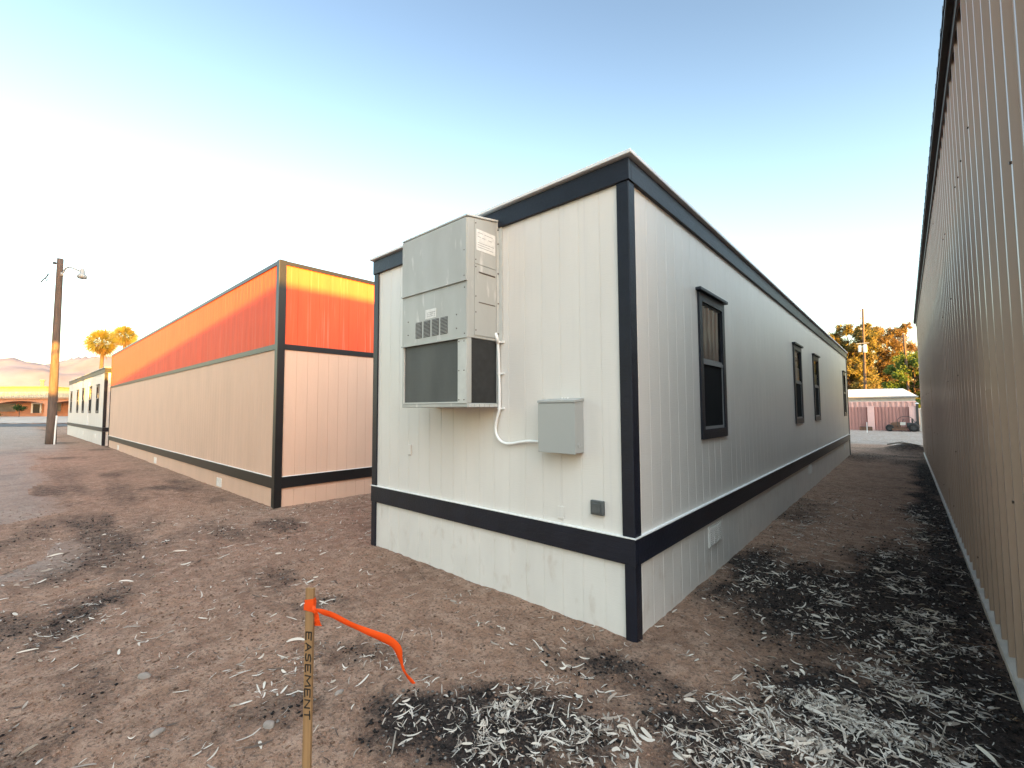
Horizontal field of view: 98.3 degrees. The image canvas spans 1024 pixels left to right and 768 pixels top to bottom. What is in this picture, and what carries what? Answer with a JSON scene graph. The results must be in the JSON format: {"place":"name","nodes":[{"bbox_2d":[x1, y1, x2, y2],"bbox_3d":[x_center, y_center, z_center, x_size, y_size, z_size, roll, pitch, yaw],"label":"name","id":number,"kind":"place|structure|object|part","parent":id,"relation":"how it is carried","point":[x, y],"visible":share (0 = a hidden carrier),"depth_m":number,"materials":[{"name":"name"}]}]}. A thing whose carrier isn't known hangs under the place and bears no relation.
{"place":"outdoors","nodes":[
{"label":"outdoors","id":0,"kind":"place"},
{"bbox_2d":[0,416,67,422],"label":"pavement","id":1,"kind":"structure","parent":0,"point":[27,419],"depth_m":64.25,"materials":[{"name":"grey concrete"}]},
{"bbox_2d":[0,424,67,426],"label":"road","id":2,"kind":"structure","parent":0,"point":[5,425],"depth_m":53.41,"materials":[{"name":"grey asphalt"}]},
{"bbox_2d":[0,356,111,386],"bbox_3d":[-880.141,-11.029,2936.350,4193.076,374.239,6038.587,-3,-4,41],"label":"mountain","id":3,"kind":"structure","parent":0,"point":[15,371],"depth_m":2538.72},
{"bbox_2d":[0,0,942,394],"label":"sky","id":4,"kind":"structure","parent":0,"point":[170,152],"materials":[{"name":"blue"}]},
{"bbox_2d":[0,410,1023,767],"bbox_3d":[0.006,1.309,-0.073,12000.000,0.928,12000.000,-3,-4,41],"label":"dirt ground","id":5,"kind":"structure","parent":0,"point":[70,476],"depth_m":3.42,"materials":[{"name":"brown soil"}]},
{"bbox_2d":[11,404,27,416],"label":"topiary bush","id":6,"kind":"object","parent":5,"relation":"on","point":[19,408],"visible":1,"depth_m":66.37,"materials":[{"name":"green plant"}]},
{"bbox_2d":[0,380,68,415],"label":"arcade building","id":7,"kind":"structure","parent":5,"relation":"on","point":[34,399],"depth_m":70.44,"materials":[{"name":"paint"}]},
{"bbox_2d":[0,403,16,411],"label":"window","id":8,"kind":"structure","parent":7,"relation":"in","point":[5,407],"depth_m":70.50,"materials":[{"name":"paint"}]},
{"bbox_2d":[31,403,41,412],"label":"window","id":9,"kind":"structure","parent":7,"relation":"in","point":[35,407],"depth_m":70.46,"materials":[{"name":"white paint"}]},
{"bbox_2d":[57,403,61,411],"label":"window","id":10,"kind":"structure","parent":7,"relation":"in","point":[59,409],"depth_m":70.48,"materials":[{"name":"glass"}]},
{"bbox_2d":[41,258,87,443],"bbox_3d":[-24.153,-1.643,23.622,2.444,10.258,0.450,0,-3,0],"label":"lamp pole","id":11,"kind":"object","parent":5,"relation":"on","point":[51,429],"visible":0.97,"depth_m":23.53,"materials":[{"name":"brown wood"}]},
{"bbox_2d":[67,367,110,445],"bbox_3d":[-25.489,1.633,29.269,16.920,4.150,4.320,-3,-4,41],"label":"office trailer","id":12,"kind":"object","parent":5,"relation":"on","point":[88,406],"visible":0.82,"depth_m":25.19,"materials":[{"name":"white paint"}]},
{"bbox_3d":[-31.868,1.304,31.998,0.990,1.535,0.105,-3,-4,41],"label":"window","id":13,"kind":"part","parent":12,"relation":"part of","materials":[{"name":"black glass"}]},
{"bbox_3d":[-28.910,1.147,29.461,0.990,1.535,0.105,-3,-4,41],"label":"window","id":14,"kind":"part","parent":12,"relation":"part of","materials":[{"name":"black glass"}]},
{"bbox_3d":[-26.745,1.033,27.611,0.990,1.535,0.105,-3,-4,41],"label":"window","id":15,"kind":"part","parent":12,"relation":"part of","materials":[{"name":"black glass"}]},
{"bbox_3d":[-24.319,0.905,25.529,0.990,1.535,0.105,-3,-4,41],"label":"window","id":16,"kind":"part","parent":12,"relation":"part of","materials":[{"name":"black glass"}]},
{"bbox_3d":[-22.160,0.790,23.671,0.990,1.535,0.105,-3,-4,41],"label":"window","id":17,"kind":"part","parent":12,"relation":"part of","materials":[{"name":"black glass"}]},
{"bbox_2d":[77,326,120,368],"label":"palm tree","id":18,"kind":"object","parent":5,"relation":"on","point":[103,348],"visible":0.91,"depth_m":61.90,"materials":[{"name":"yellow plant"}]},
{"bbox_2d":[105,324,139,347],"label":"palm tree","id":19,"kind":"object","parent":5,"relation":"on","point":[119,339],"visible":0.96,"depth_m":62.03,"materials":[{"name":"yellow plant"}]},
{"bbox_2d":[137,672,150,679],"bbox_3d":[-2.422,1.923,2.916,0.095,0.042,0.066,-2,-4,31],"label":"stone","id":20,"kind":"object","parent":5,"relation":"on","point":[143,675],"visible":0.94,"depth_m":2.90,"materials":[{"name":"beige stone"}]},
{"bbox_2d":[149,727,165,737],"bbox_3d":[-1.918,1.887,2.394,0.053,0.035,0.074,-3,-4,38],"label":"stone","id":21,"kind":"object","parent":5,"relation":"on","point":[156,732],"visible":1,"depth_m":2.38,"materials":[{"name":"beige stone"}]},
{"bbox_2d":[108,259,373,508],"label":"modular building","id":22,"kind":"structure","parent":5,"relation":"on","point":[258,387],"depth_m":9.05,"materials":[{"name":"orange paint"}]},
{"bbox_2d":[263,720,274,728],"bbox_3d":[-1.346,1.888,2.449,0.061,0.035,0.074,1,-3,-18],"label":"stone","id":23,"kind":"object","parent":5,"relation":"on","point":[269,724],"visible":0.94,"depth_m":2.44,"materials":[{"name":"beige stone"}]},
{"bbox_2d":[302,587,314,767],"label":"survey stake","id":24,"kind":"object","parent":5,"relation":"on","point":[308,692],"visible":1,"depth_m":1.71,"materials":[{"name":"brown wood"}]},
{"bbox_2d":[304,597,414,683],"bbox_3d":[-0.613,1.090,1.842,0.470,0.491,0.056,2,-4,-36],"label":"flagging tape","id":25,"kind":"object","parent":24,"relation":"attached to","point":[310,606],"visible":1,"depth_m":1.85,"materials":[{"name":"orange plastic"}]},
{"bbox_2d":[334,689,343,695],"bbox_3d":[-1.068,1.908,2.736,0.043,0.029,0.065,-2,-4,24],"label":"stone","id":26,"kind":"object","parent":5,"relation":"on","point":[338,692],"visible":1,"depth_m":2.73,"materials":[{"name":"beige stone"}]},
{"bbox_2d":[0,486,1015,767],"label":"soil clods","id":27,"kind":"object","parent":5,"relation":"on","point":[372,646],"visible":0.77,"depth_m":3.18,"materials":[{"name":"soil"}]},
{"bbox_2d":[0,492,1023,767],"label":"leaf litter","id":28,"kind":"object","parent":5,"relation":"on","point":[854,716],"visible":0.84,"depth_m":2.55,"materials":[{"name":"beige plant"}]},
{"bbox_2d":[370,148,850,642],"bbox_3d":[5.290,0.516,11.085,3.790,3.887,17.410,-3,-4,41],"label":"office trailer","id":29,"kind":"object","parent":5,"relation":"on","point":[694,358],"visible":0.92,"depth_m":4.21,"materials":[{"name":"white paint"}]},
{"bbox_2d":[401,213,502,407],"bbox_3d":[-0.640,-0.710,4.541,1.068,1.898,0.452,-3,-4,41],"label":"wall air conditioner","id":30,"kind":"object","parent":29,"relation":"attached to","point":[452,294],"depth_m":4.29,"materials":[{"name":"grey metal"}]},
{"bbox_2d":[494,333,537,444],"bbox_3d":[0.055,0.032,4.135,0.634,1.090,0.085,-3,-4,41],"label":"conduit","id":31,"kind":"object","parent":29,"relation":"attached to","point":[499,373],"visible":0.9,"depth_m":4.30,"materials":[{"name":"white plastic"}]},
{"bbox_2d":[537,397,583,454],"bbox_3d":[0.411,0.348,3.765,0.390,0.469,0.139,-3,-4,41],"label":"electrical box","id":32,"kind":"object","parent":29,"relation":"attached to","point":[560,426],"visible":1,"depth_m":3.69,"materials":[{"name":"grey metal"}]},
{"bbox_3d":[2.219,-0.202,4.900,0.107,1.580,0.940,-3,-4,42],"label":"window","id":33,"kind":"part","parent":29,"relation":"part of","materials":[{"name":"black glass"}]},
{"bbox_3d":[5.685,-0.006,8.798,0.105,1.570,0.940,-3,-4,42],"label":"window","id":34,"kind":"part","parent":29,"relation":"part of","materials":[{"name":"black glass"}]},
{"bbox_3d":[7.292,0.088,10.605,0.105,1.570,0.940,-3,-4,42],"label":"window","id":35,"kind":"part","parent":29,"relation":"part of","materials":[{"name":"black glass"}]},
{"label":"window","id":36,"kind":"part","parent":29,"relation":"part of","materials":[{"name":"black glass"}]},
{"bbox_2d":[827,322,885,389],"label":"pine tree","id":37,"kind":"object","parent":5,"relation":"on","point":[854,358],"visible":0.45,"depth_m":58.30,"materials":[{"name":"plant"}]},
{"bbox_2d":[856,309,868,388],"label":"utility pole","id":38,"kind":"object","parent":5,"relation":"on","point":[864,356],"visible":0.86,"depth_m":45.50,"materials":[{"name":"brown wood"}]},
{"bbox_2d":[849,401,915,430],"bbox_3d":[25.449,2.545,34.889,9.620,2.260,0.540,-3,-4,41],"label":"corrugated fence","id":39,"kind":"object","parent":5,"relation":"on","point":[878,415],"visible":0.29,"depth_m":33.08,"materials":[{"name":"pink metal"}]},
{"bbox_2d":[848,388,918,405],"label":"roof","id":40,"kind":"structure","parent":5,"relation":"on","point":[867,395],"depth_m":38.84,"materials":[{"name":"grey metal"}]},
{"bbox_2d":[870,322,916,390],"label":"pine tree","id":41,"kind":"object","parent":5,"relation":"on","point":[895,338],"visible":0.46,"depth_m":59.93,"materials":[{"name":"plant"}]},
{"bbox_2d":[881,351,920,408],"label":"broadleaf tree","id":42,"kind":"object","parent":5,"relation":"on","point":[899,372],"visible":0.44,"depth_m":43.69,"materials":[{"name":"green plant"}]},
{"bbox_2d":[885,416,919,431],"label":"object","id":43,"kind":"object","parent":5,"relation":"on","point":[892,426],"visible":0.99,"depth_m":31.37,"materials":[{"name":"metal"}]},
{"bbox_2d":[887,441,922,445],"bbox_3d":[15.271,2.316,17.212,1.064,0.171,0.376,-3,-4,41],"label":"fallen branch","id":44,"kind":"object","parent":5,"relation":"on","point":[901,442],"visible":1,"depth_m":17.35,"materials":[{"name":"beige plant"}]},
{"bbox_2d":[902,333,909,391],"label":"utility pole","id":45,"kind":"object","parent":5,"relation":"on","point":[905,361],"visible":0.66,"depth_m":43.39,"materials":[{"name":"brown wood"}]},
{"bbox_2d":[906,340,919,390],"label":"pine tree","id":46,"kind":"object","parent":5,"relation":"on","point":[915,350],"visible":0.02,"depth_m":72.13,"materials":[{"name":"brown plant"}]},
{"bbox_2d":[915,403,919,430],"bbox_3d":[28.753,2.451,31.622,0.559,2.250,0.217,-3,-4,41],"label":"gate post","id":47,"kind":"object","parent":5,"relation":"on","point":[917,416],"visible":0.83,"depth_m":31.47,"materials":[{"name":"metal"}]},
{"bbox_2d":[919,408,921,430],"bbox_3d":[29.618,2.588,31.382,1.080,1.740,0.280,-3,-4,41],"label":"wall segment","id":48,"kind":"object","parent":5,"relation":"on","point":[920,419],"depth_m":31.62,"materials":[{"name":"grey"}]},
{"bbox_2d":[913,0,1023,711],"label":"metal building","id":49,"kind":"structure","parent":5,"relation":"on","point":[968,320],"depth_m":3.45,"materials":[{"name":"beige metal"}]},
{"bbox_2d":[0,453,1023,767],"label":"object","id":50,"kind":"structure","parent":0,"point":[866,759],"depth_m":2.78,"materials":[{"name":"white plant"}]},
{"bbox_2d":[859,426,872,430],"bbox_3d":[26.554,3.343,33.197,0.750,0.305,0.360,-3,-4,41],"label":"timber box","id":51,"kind":"object","parent":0,"point":[865,428],"visible":0.86,"depth_m":33.08,"materials":[{"name":"brown wood"}]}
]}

